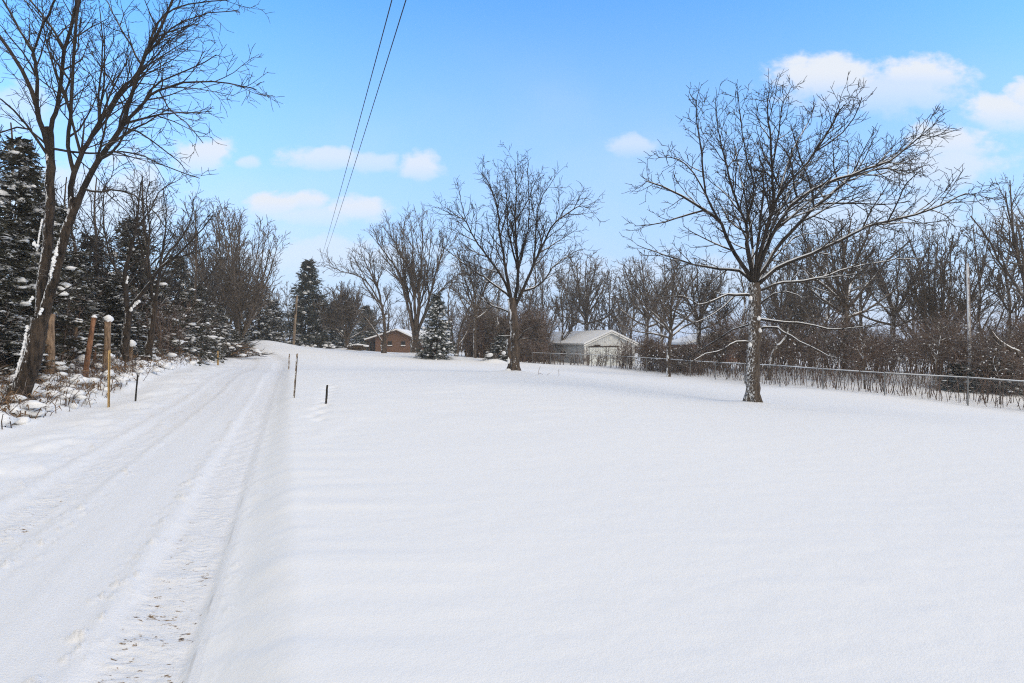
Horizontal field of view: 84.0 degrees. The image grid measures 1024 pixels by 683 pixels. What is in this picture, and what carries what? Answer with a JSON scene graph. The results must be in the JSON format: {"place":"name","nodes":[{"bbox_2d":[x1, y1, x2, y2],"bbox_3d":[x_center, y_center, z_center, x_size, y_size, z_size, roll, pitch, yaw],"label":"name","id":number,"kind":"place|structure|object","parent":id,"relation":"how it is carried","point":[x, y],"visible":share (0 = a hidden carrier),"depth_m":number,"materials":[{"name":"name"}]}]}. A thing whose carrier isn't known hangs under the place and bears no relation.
{"place":"outdoors","nodes":[
{"label":"outdoors","id":0,"kind":"place"},
{"bbox_2d":[0,348,284,682],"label":"driveway","id":1,"kind":"structure","parent":0,"point":[118,539],"depth_m":5.29,"materials":[{"name":"white snow"}]},
{"bbox_2d":[319,0,391,263],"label":"overhead cable","id":2,"kind":"object","parent":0,"point":[365,98],"visible":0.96,"depth_m":15.22,"materials":[{"name":"black plastic"}]},
{"bbox_2d":[325,0,405,254],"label":"overhead cable","id":3,"kind":"object","parent":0,"point":[374,100],"visible":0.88,"depth_m":15.40,"materials":[{"name":"black plastic"}]},
{"bbox_2d":[0,340,1023,682],"bbox_3d":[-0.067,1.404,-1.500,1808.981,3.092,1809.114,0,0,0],"label":"snow field","id":4,"kind":"structure","parent":0,"point":[412,518],"depth_m":4.92,"materials":[{"name":"white snow"}]},
{"bbox_2d":[0,122,55,260],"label":"evergreen tree","id":5,"kind":"object","parent":4,"relation":"on","point":[13,215],"visible":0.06,"depth_m":22.86,"materials":[{"name":"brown plant"}]},
{"bbox_2d":[0,203,71,382],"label":"spruce tree","id":6,"kind":"object","parent":4,"relation":"on","point":[8,253],"visible":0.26,"depth_m":18.03,"materials":[{"name":"green plant"}]},
{"bbox_2d":[0,299,74,384],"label":"spruce tree","id":7,"kind":"object","parent":4,"relation":"on","point":[16,342],"visible":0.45,"depth_m":16.95,"materials":[{"name":"green plant"}]},
{"bbox_2d":[44,314,55,388],"bbox_3d":[-14.232,0.434,17.500,0.328,2.589,0.263,0,0,0],"label":"wooden post","id":8,"kind":"object","parent":4,"relation":"on","point":[50,344],"visible":0.51,"depth_m":17.42,"materials":[{"name":"brown wood"}]},
{"bbox_2d":[0,134,113,371],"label":"spruce tree","id":9,"kind":"object","parent":4,"relation":"on","point":[28,208],"visible":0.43,"depth_m":19.35,"materials":[{"name":"green plant"}]},
{"bbox_2d":[23,282,101,357],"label":"spruce tree","id":10,"kind":"object","parent":4,"relation":"on","point":[57,329],"visible":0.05,"depth_m":21.22,"materials":[{"name":"green plant"}]},
{"bbox_2d":[24,171,104,299],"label":"bare tree","id":11,"kind":"object","parent":4,"relation":"on","point":[75,248],"visible":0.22,"depth_m":25.30,"materials":[{"name":"brown plant"}]},
{"bbox_2d":[22,202,117,353],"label":"spruce tree","id":12,"kind":"object","parent":4,"relation":"on","point":[70,259],"visible":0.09,"depth_m":24.14,"materials":[{"name":"green plant"}]},
{"bbox_2d":[82,315,96,376],"bbox_3d":[-14.152,0.422,19.002,0.540,2.629,0.182,0,0,0],"label":"wooden post","id":13,"kind":"object","parent":4,"relation":"on","point":[90,341],"visible":0.84,"depth_m":18.94,"materials":[{"name":"brown wood"}]},
{"bbox_2d":[58,295,132,368],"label":"spruce tree","id":14,"kind":"object","parent":4,"relation":"on","point":[82,303],"visible":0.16,"depth_m":22.62,"materials":[{"name":"green plant"}]},
{"bbox_2d":[63,173,135,303],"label":"bare tree","id":15,"kind":"object","parent":4,"relation":"on","point":[96,250],"visible":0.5,"depth_m":26.21,"materials":[{"name":"brown plant"}]},
{"bbox_2d":[102,315,113,372],"bbox_3d":[-14.221,0.251,20.010,0.319,2.387,0.309,0,0,14],"label":"wooden post","id":16,"kind":"object","parent":4,"relation":"on","point":[108,319],"visible":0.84,"depth_m":19.92,"materials":[{"name":"brown wood"}]},
{"bbox_2d":[107,350,110,406],"bbox_3d":[-10.626,1.132,14.993,0.084,1.805,0.037,0,0,0],"label":"marker stake","id":17,"kind":"object","parent":4,"relation":"on","point":[108,392],"visible":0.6,"depth_m":14.99,"materials":[{"name":"brown wood"}]},
{"bbox_2d":[0,345,219,429],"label":"brush","id":18,"kind":"object","parent":4,"relation":"on","point":[6,419],"visible":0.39,"depth_m":16.41,"materials":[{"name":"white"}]},
{"bbox_2d":[69,232,155,354],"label":"spruce tree","id":19,"kind":"object","parent":4,"relation":"on","point":[87,263],"visible":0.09,"depth_m":26.72,"materials":[{"name":"green plant"}]},
{"bbox_2d":[0,269,229,367],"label":"undergrowth","id":20,"kind":"object","parent":4,"relation":"on","point":[167,345],"visible":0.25,"depth_m":27.91,"materials":[{"name":"brown plant"}]},
{"bbox_2d":[86,279,166,359],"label":"spruce tree","id":21,"kind":"object","parent":4,"relation":"on","point":[115,304],"visible":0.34,"depth_m":24.89,"materials":[{"name":"green plant"}]},
{"bbox_2d":[127,340,136,361],"bbox_3d":[-16.082,0.602,24.009,0.350,1.369,0.352,0,0,14],"label":"wooden post","id":22,"kind":"object","parent":4,"relation":"on","point":[132,343],"visible":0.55,"depth_m":23.94,"materials":[{"name":"brown wood"}]},
{"bbox_2d":[78,174,199,310],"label":"bare tree","id":23,"kind":"object","parent":4,"relation":"on","point":[127,201],"visible":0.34,"depth_m":32.41,"materials":[{"name":"brown plant"}]},
{"bbox_2d":[0,0,284,405],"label":"bare tree","id":24,"kind":"object","parent":4,"relation":"on","point":[29,362],"visible":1,"depth_m":13.23,"materials":[{"name":"brown plant"}]},
{"bbox_2d":[105,178,193,354],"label":"bare tree","id":25,"kind":"object","parent":4,"relation":"on","point":[144,272],"visible":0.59,"depth_m":29.92,"materials":[{"name":"brown plant"}]},
{"bbox_2d":[103,215,202,365],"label":"spruce tree","id":26,"kind":"object","parent":4,"relation":"on","point":[161,285],"visible":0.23,"depth_m":29.89,"materials":[{"name":"green plant"}]},
{"bbox_2d":[75,154,233,360],"bbox_3d":[-14.162,-3.317,22.140,7.401,8.187,2.929,0,0,6],"label":"bare tree","id":27,"kind":"object","parent":4,"relation":"on","point":[125,333],"visible":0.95,"depth_m":21.96,"materials":[{"name":"brown plant"}]},
{"bbox_2d":[105,179,214,359],"bbox_3d":[-15.495,-3.098,25.199,4.249,8.512,2.328,0,0,-39],"label":"bare tree","id":28,"kind":"object","parent":4,"relation":"on","point":[149,343],"visible":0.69,"depth_m":24.90,"materials":[{"name":"brown plant"}]},
{"bbox_2d":[141,285,203,359],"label":"spruce tree","id":29,"kind":"object","parent":4,"relation":"on","point":[187,337],"visible":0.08,"depth_m":33.19,"materials":[{"name":"green plant"}]},
{"bbox_2d":[146,254,224,364],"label":"spruce tree","id":30,"kind":"object","parent":4,"relation":"on","point":[200,338],"visible":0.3,"depth_m":35.09,"materials":[{"name":"green plant"}]},
{"bbox_2d":[149,208,241,323],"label":"bare tree","id":31,"kind":"object","parent":4,"relation":"on","point":[195,285],"visible":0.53,"depth_m":38.30,"materials":[{"name":"brown plant"}]},
{"bbox_2d":[184,282,232,361],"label":"spruce tree","id":32,"kind":"object","parent":4,"relation":"on","point":[206,318],"visible":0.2,"depth_m":41.13,"materials":[{"name":"green plant"}]},
{"bbox_2d":[198,286,233,356],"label":"spruce tree","id":33,"kind":"object","parent":4,"relation":"on","point":[217,319],"visible":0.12,"depth_m":45.97,"materials":[{"name":"green plant"}]},
{"bbox_2d":[167,191,274,327],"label":"bare tree","id":34,"kind":"object","parent":4,"relation":"on","point":[207,262],"visible":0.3,"depth_m":65.31,"materials":[{"name":"brown plant"}]},
{"bbox_2d":[212,305,246,344],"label":"spruce tree","id":35,"kind":"object","parent":4,"relation":"on","point":[221,310],"visible":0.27,"depth_m":55.82,"materials":[{"name":"green plant"}]},
{"bbox_2d":[176,196,289,346],"bbox_3d":[-29.392,-6.747,60.323,10.579,15.509,11.214,0,0,-9],"label":"bare tree","id":36,"kind":"object","parent":4,"relation":"on","point":[234,309],"visible":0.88,"depth_m":59.01,"materials":[{"name":"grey plant"}]},
{"bbox_2d":[229,328,255,346],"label":"spruce tree","id":37,"kind":"object","parent":4,"relation":"on","point":[246,338],"visible":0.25,"depth_m":59.94,"materials":[{"name":"green plant"}]},
{"bbox_2d":[214,333,274,357],"bbox_3d":[-22.861,0.323,45.631,6.262,1.963,8.538,0,0,0],"label":"brush pile","id":38,"kind":"object","parent":4,"relation":"on","point":[236,348],"visible":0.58,"depth_m":45.80,"materials":[{"name":"brown plant"}]},
{"bbox_2d":[232,282,292,343],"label":"spruce tree","id":39,"kind":"object","parent":4,"relation":"on","point":[270,334],"visible":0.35,"depth_m":71.45,"materials":[{"name":"green plant"}]},
{"bbox_2d":[256,299,292,341],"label":"spruce tree","id":40,"kind":"object","parent":4,"relation":"on","point":[276,308],"visible":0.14,"depth_m":83.66,"materials":[{"name":"green plant"}]},
{"bbox_2d":[278,281,305,338],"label":"bare tree","id":41,"kind":"object","parent":4,"relation":"on","point":[285,301],"visible":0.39,"depth_m":94.23,"materials":[{"name":"brown plant"}]},
{"bbox_2d":[293,354,297,397],"bbox_3d":[-5.830,1.065,15.293,0.155,1.486,0.037,0,0,0],"label":"marker stake","id":42,"kind":"object","parent":4,"relation":"on","point":[295,375],"visible":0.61,"depth_m":15.29,"materials":[{"name":"brown wood"}]},
{"bbox_2d":[292,295,303,344],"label":"utility pole","id":43,"kind":"object","parent":4,"relation":"on","point":[294,326],"visible":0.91,"depth_m":74.87,"materials":[{"name":"brown wood"}]},
{"bbox_2d":[277,258,339,348],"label":"spruce tree","id":44,"kind":"object","parent":4,"relation":"on","point":[315,334],"visible":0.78,"depth_m":79.14,"materials":[{"name":"green plant"}]},
{"bbox_2d":[322,301,359,348],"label":"spruce tree","id":45,"kind":"object","parent":4,"relation":"on","point":[340,340],"visible":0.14,"depth_m":91.15,"materials":[{"name":"green plant"}]},
{"bbox_2d":[312,279,393,347],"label":"bare tree","id":46,"kind":"object","parent":4,"relation":"on","point":[348,315],"visible":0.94,"depth_m":79.28,"materials":[{"name":"brown plant"}]},
{"bbox_2d":[310,235,404,352],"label":"bare tree","id":47,"kind":"object","parent":4,"relation":"on","point":[383,345],"visible":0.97,"depth_m":61.93,"materials":[{"name":"brown plant"}]},
{"bbox_2d":[346,343,368,349],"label":"log pile","id":48,"kind":"object","parent":4,"relation":"on","point":[357,346],"visible":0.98,"depth_m":77.53,"materials":[{"name":"brown"}]},
{"bbox_2d":[349,305,381,350],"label":"spruce tree","id":49,"kind":"object","parent":4,"relation":"on","point":[362,337],"visible":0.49,"depth_m":103.13,"materials":[{"name":"green plant"}]},
{"bbox_2d":[364,329,440,352],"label":"brick house","id":50,"kind":"structure","parent":4,"relation":"on","point":[397,340],"depth_m":92.00,"materials":[{"name":"brown brick"}]},
{"bbox_2d":[367,203,468,352],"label":"bare tree","id":51,"kind":"object","parent":4,"relation":"on","point":[415,324],"visible":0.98,"depth_m":61.56,"materials":[{"name":"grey plant"}]},
{"bbox_2d":[413,292,459,359],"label":"spruce tree","id":52,"kind":"object","parent":4,"relation":"on","point":[441,345],"visible":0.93,"depth_m":51.57,"materials":[{"name":"green plant"}]},
{"bbox_2d":[436,273,482,356],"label":"bare tree","id":53,"kind":"object","parent":4,"relation":"on","point":[456,347],"visible":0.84,"depth_m":53.94,"materials":[{"name":"brown plant"}]},
{"bbox_2d":[446,234,505,357],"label":"bare tree","id":54,"kind":"object","parent":4,"relation":"on","point":[473,287],"visible":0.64,"depth_m":59.88,"materials":[{"name":"brown plant"}]},
{"bbox_2d":[478,265,518,342],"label":"bare tree","id":55,"kind":"object","parent":4,"relation":"on","point":[497,303],"visible":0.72,"depth_m":56.11,"materials":[{"name":"brown plant"}]},
{"bbox_2d":[482,333,520,361],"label":"spruce tree","id":56,"kind":"object","parent":4,"relation":"on","point":[501,345],"visible":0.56,"depth_m":51.73,"materials":[{"name":"green plant"}]},
{"bbox_2d":[445,290,561,361],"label":"scrub","id":57,"kind":"object","parent":4,"relation":"on","point":[483,344],"visible":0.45,"depth_m":65.66,"materials":[{"name":"brown plant"}]},
{"bbox_2d":[425,140,605,370],"bbox_3d":[0.061,-4.130,28.263,9.142,11.636,5.997,0,0,0],"label":"bare tree","id":58,"kind":"object","parent":4,"relation":"on","point":[513,352],"visible":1,"depth_m":27.83,"materials":[{"name":"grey plant"}]},
{"bbox_2d":[508,244,549,323],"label":"bare tree","id":59,"kind":"object","parent":4,"relation":"on","point":[530,295],"visible":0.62,"depth_m":73.77,"materials":[{"name":"brown plant"}]},
{"bbox_2d":[518,254,568,336],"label":"bare tree","id":60,"kind":"object","parent":4,"relation":"on","point":[546,285],"visible":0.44,"depth_m":78.16,"materials":[{"name":"brown plant"}]},
{"bbox_2d":[548,268,580,340],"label":"bare tree","id":61,"kind":"object","parent":4,"relation":"on","point":[569,327],"visible":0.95,"depth_m":71.84,"materials":[{"name":"brown plant"}]},
{"bbox_2d":[553,265,589,330],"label":"bare tree","id":62,"kind":"object","parent":4,"relation":"on","point":[574,307],"visible":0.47,"depth_m":79.65,"materials":[{"name":"brown plant"}]},
{"bbox_2d":[566,250,610,330],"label":"bare tree","id":63,"kind":"object","parent":4,"relation":"on","point":[585,307],"visible":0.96,"depth_m":74.95,"materials":[{"name":"brown plant"}]},
{"bbox_2d":[551,246,631,333],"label":"bare tree","id":64,"kind":"object","parent":4,"relation":"on","point":[590,281],"visible":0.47,"depth_m":82.66,"materials":[{"name":"brown plant"}]},
{"bbox_2d":[546,330,637,364],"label":"shed","id":65,"kind":"structure","parent":4,"relation":"on","point":[573,342],"depth_m":67.74,"materials":[{"name":"white metal"}]},
{"bbox_2d":[590,347,602,364],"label":"sliding door","id":66,"kind":"structure","parent":65,"relation":"in","point":[600,349],"depth_m":66.52,"materials":[{"name":"white metal"}]},
{"bbox_2d":[603,347,616,364],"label":"sliding door","id":67,"kind":"structure","parent":65,"relation":"in","point":[608,363],"depth_m":67.22,"materials":[{"name":"white metal"}]},
{"bbox_2d":[180,277,1022,352],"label":"distant woods","id":68,"kind":"object","parent":4,"relation":"on","point":[454,314],"visible":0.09,"depth_m":126.43,"materials":[{"name":"brown plant"}]},
{"bbox_2d":[595,270,619,329],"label":"bare tree","id":69,"kind":"object","parent":4,"relation":"on","point":[602,305],"visible":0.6,"depth_m":77.93,"materials":[{"name":"brown plant"}]},
{"bbox_2d":[603,272,637,333],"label":"bare tree","id":70,"kind":"object","parent":4,"relation":"on","point":[623,320],"visible":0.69,"depth_m":74.32,"materials":[{"name":"brown plant"}]},
{"bbox_2d":[611,262,649,337],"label":"bare tree","id":71,"kind":"object","parent":4,"relation":"on","point":[631,322],"visible":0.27,"depth_m":79.38,"materials":[{"name":"brown plant"}]},
{"bbox_2d":[603,244,690,362],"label":"bare tree","id":72,"kind":"object","parent":4,"relation":"on","point":[635,287],"visible":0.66,"depth_m":69.59,"materials":[{"name":"brown plant"}]},
{"bbox_2d":[638,256,683,354],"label":"bare tree","id":73,"kind":"object","parent":4,"relation":"on","point":[665,316],"visible":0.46,"depth_m":61.75,"materials":[{"name":"brown plant"}]},
{"bbox_2d":[617,256,713,376],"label":"bare tree","id":74,"kind":"object","parent":4,"relation":"on","point":[669,329],"visible":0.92,"depth_m":38.37,"materials":[{"name":"brown plant"}]},
{"bbox_2d":[643,248,748,349],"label":"bare tree","id":75,"kind":"object","parent":4,"relation":"on","point":[695,285],"visible":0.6,"depth_m":51.45,"materials":[{"name":"brown plant"}]},
{"bbox_2d":[666,333,740,361],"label":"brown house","id":76,"kind":"structure","parent":4,"relation":"on","point":[675,342],"depth_m":77.17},
{"bbox_2d":[699,266,737,366],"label":"bare tree","id":77,"kind":"object","parent":4,"relation":"on","point":[722,300],"visible":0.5,"depth_m":50.11,"materials":[{"name":"brown plant"}]},
{"bbox_2d":[716,251,770,339],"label":"bare tree","id":78,"kind":"object","parent":4,"relation":"on","point":[744,298],"visible":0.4,"depth_m":61.40,"materials":[{"name":"brown plant"}]},
{"bbox_2d":[519,291,1023,409],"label":"thicket","id":79,"kind":"object","parent":4,"relation":"on","point":[955,346],"visible":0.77,"depth_m":32.84,"materials":[{"name":"brown plant"}]},
{"bbox_2d":[532,352,1023,410],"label":"chain link fence","id":80,"kind":"object","parent":4,"relation":"on","point":[884,372],"visible":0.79,"depth_m":27.00,"materials":[{"name":"silver metal"}]},
{"bbox_2d":[763,255,801,336],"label":"bare tree","id":81,"kind":"object","parent":4,"relation":"on","point":[782,307],"visible":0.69,"depth_m":55.97,"materials":[{"name":"brown plant"}]},
{"bbox_2d":[765,320,801,379],"bbox_3d":[16.277,0.461,34.304,1.956,3.939,1.552,0,0,20],"label":"leaning trunk","id":82,"kind":"object","parent":4,"relation":"on","point":[776,348],"visible":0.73,"depth_m":33.91,"materials":[{"name":"brown plant"}]},
{"bbox_2d":[748,232,846,362],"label":"bare tree","id":83,"kind":"object","parent":4,"relation":"on","point":[799,317],"visible":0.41,"depth_m":63.16,"materials":[{"name":"brown plant"}]},
{"bbox_2d":[619,69,1011,402],"bbox_3d":[9.252,-3.415,18.058,11.745,11.195,7.793,0,0,0],"label":"oak tree","id":84,"kind":"object","parent":4,"relation":"on","point":[754,274],"visible":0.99,"depth_m":17.82,"materials":[{"name":"brown plant"}]},
{"bbox_2d":[794,237,853,335],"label":"bare tree","id":85,"kind":"object","parent":4,"relation":"on","point":[828,298],"visible":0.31,"depth_m":49.59,"materials":[{"name":"brown plant"}]},
{"bbox_2d":[792,228,859,360],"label":"bare tree","id":86,"kind":"object","parent":4,"relation":"on","point":[817,310],"visible":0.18,"depth_m":59.36,"materials":[{"name":"brown plant"}]},
{"bbox_2d":[815,322,839,381],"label":"sapling","id":87,"kind":"object","parent":4,"relation":"on","point":[824,339],"visible":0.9,"depth_m":30.89,"materials":[{"name":"brown plant"}]},
{"bbox_2d":[769,203,941,372],"bbox_3d":[21.912,-3.522,37.614,10.202,11.803,10.003,0,0,4],"label":"bare tree","id":88,"kind":"object","parent":4,"relation":"on","point":[839,284],"visible":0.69,"depth_m":37.77,"materials":[{"name":"brown plant"}]},
{"bbox_2d":[829,226,889,361],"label":"bare tree","id":89,"kind":"object","parent":4,"relation":"on","point":[867,295],"visible":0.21,"depth_m":51.98,"materials":[{"name":"brown plant"}]},
{"bbox_2d":[846,309,878,388],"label":"sapling","id":90,"kind":"object","parent":4,"relation":"on","point":[864,333],"visible":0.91,"depth_m":27.55,"materials":[{"name":"brown plant"}]},
{"bbox_2d":[826,225,957,369],"bbox_3d":[30.464,-3.317,45.935,8.974,11.691,8.450,0,0,-16],"label":"bare tree","id":91,"kind":"object","parent":4,"relation":"on","point":[880,289],"visible":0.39,"depth_m":45.86,"materials":[{"name":"brown plant"}]},
{"bbox_2d":[886,256,923,366],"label":"bare tree","id":92,"kind":"object","parent":4,"relation":"on","point":[905,315],"visible":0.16,"depth_m":56.22,"materials":[{"name":"brown plant"}]},
{"bbox_2d":[871,205,1004,367],"bbox_3d":[32.009,-3.763,42.029,7.761,12.578,7.322,0,0,-17],"label":"bare tree","id":93,"kind":"object","parent":4,"relation":"on","point":[931,294],"visible":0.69,"depth_m":41.62,"materials":[{"name":"brown plant"}]},
{"bbox_2d":[909,225,971,331],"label":"bare tree","id":94,"kind":"object","parent":4,"relation":"on","point":[950,261],"visible":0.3,"depth_m":44.04,"materials":[{"name":"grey plant"}]},
{"bbox_2d":[926,308,954,390],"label":"sapling","id":95,"kind":"object","parent":4,"relation":"on","point":[939,328],"visible":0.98,"depth_m":26.98,"materials":[{"name":"brown plant"}]},
{"bbox_2d":[929,363,988,393],"bbox_3d":[21.530,1.771,27.471,2.850,1.458,2.716,0,0,25],"label":"bush","id":96,"kind":"object","parent":4,"relation":"on","point":[954,368],"visible":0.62,"depth_m":27.21,"materials":[{"name":"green plant"}]},
{"bbox_2d":[966,263,971,385],"bbox_3d":[22.964,-0.587,28.514,0.374,6.684,0.201,0,0,-24],"label":"utility pole","id":97,"kind":"object","parent":4,"relation":"on","point":[968,300],"visible":0.7,"depth_m":28.45,"materials":[{"name":"grey wood"}]},
{"bbox_2d":[948,240,998,332],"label":"bare tree","id":98,"kind":"object","parent":4,"relation":"on","point":[968,261],"visible":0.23,"depth_m":47.22,"materials":[{"name":"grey plant"}]},
{"bbox_2d":[948,218,1021,335],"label":"bare tree","id":99,"kind":"object","parent":4,"relation":"on","point":[979,281],"visible":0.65,"depth_m":39.97,"materials":[{"name":"brown plant"}]},
{"bbox_2d":[959,173,1023,310],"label":"bare tree","id":100,"kind":"object","parent":4,"relation":"on","point":[1015,252],"visible":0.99,"depth_m":28.23,"materials":[{"name":"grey plant"}]},
{"bbox_2d":[969,356,1023,396],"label":"bush","id":101,"kind":"object","parent":4,"relation":"on","point":[1004,384],"visible":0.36,"depth_m":26.55,"materials":[{"name":"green plant"}]},
{"bbox_2d":[975,219,1023,333],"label":"bare tree","id":102,"kind":"object","parent":4,"relation":"on","point":[998,278],"visible":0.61,"depth_m":35.99,"materials":[{"name":"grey plant"}]},
{"bbox_2d":[986,333,1012,404],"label":"sapling","id":103,"kind":"object","parent":4,"relation":"on","point":[1000,346],"visible":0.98,"depth_m":23.50,"materials":[{"name":"brown plant"}]},
{"bbox_2d":[976,316,1023,362],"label":"leaning trunk","id":104,"kind":"object","parent":4,"relation":"on","point":[996,338],"visible":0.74,"depth_m":26.95,"materials":[{"name":"brown plant"}]},
{"bbox_2d":[0,0,1023,342],"label":"sky","id":105,"kind":"structure","parent":0,"point":[589,86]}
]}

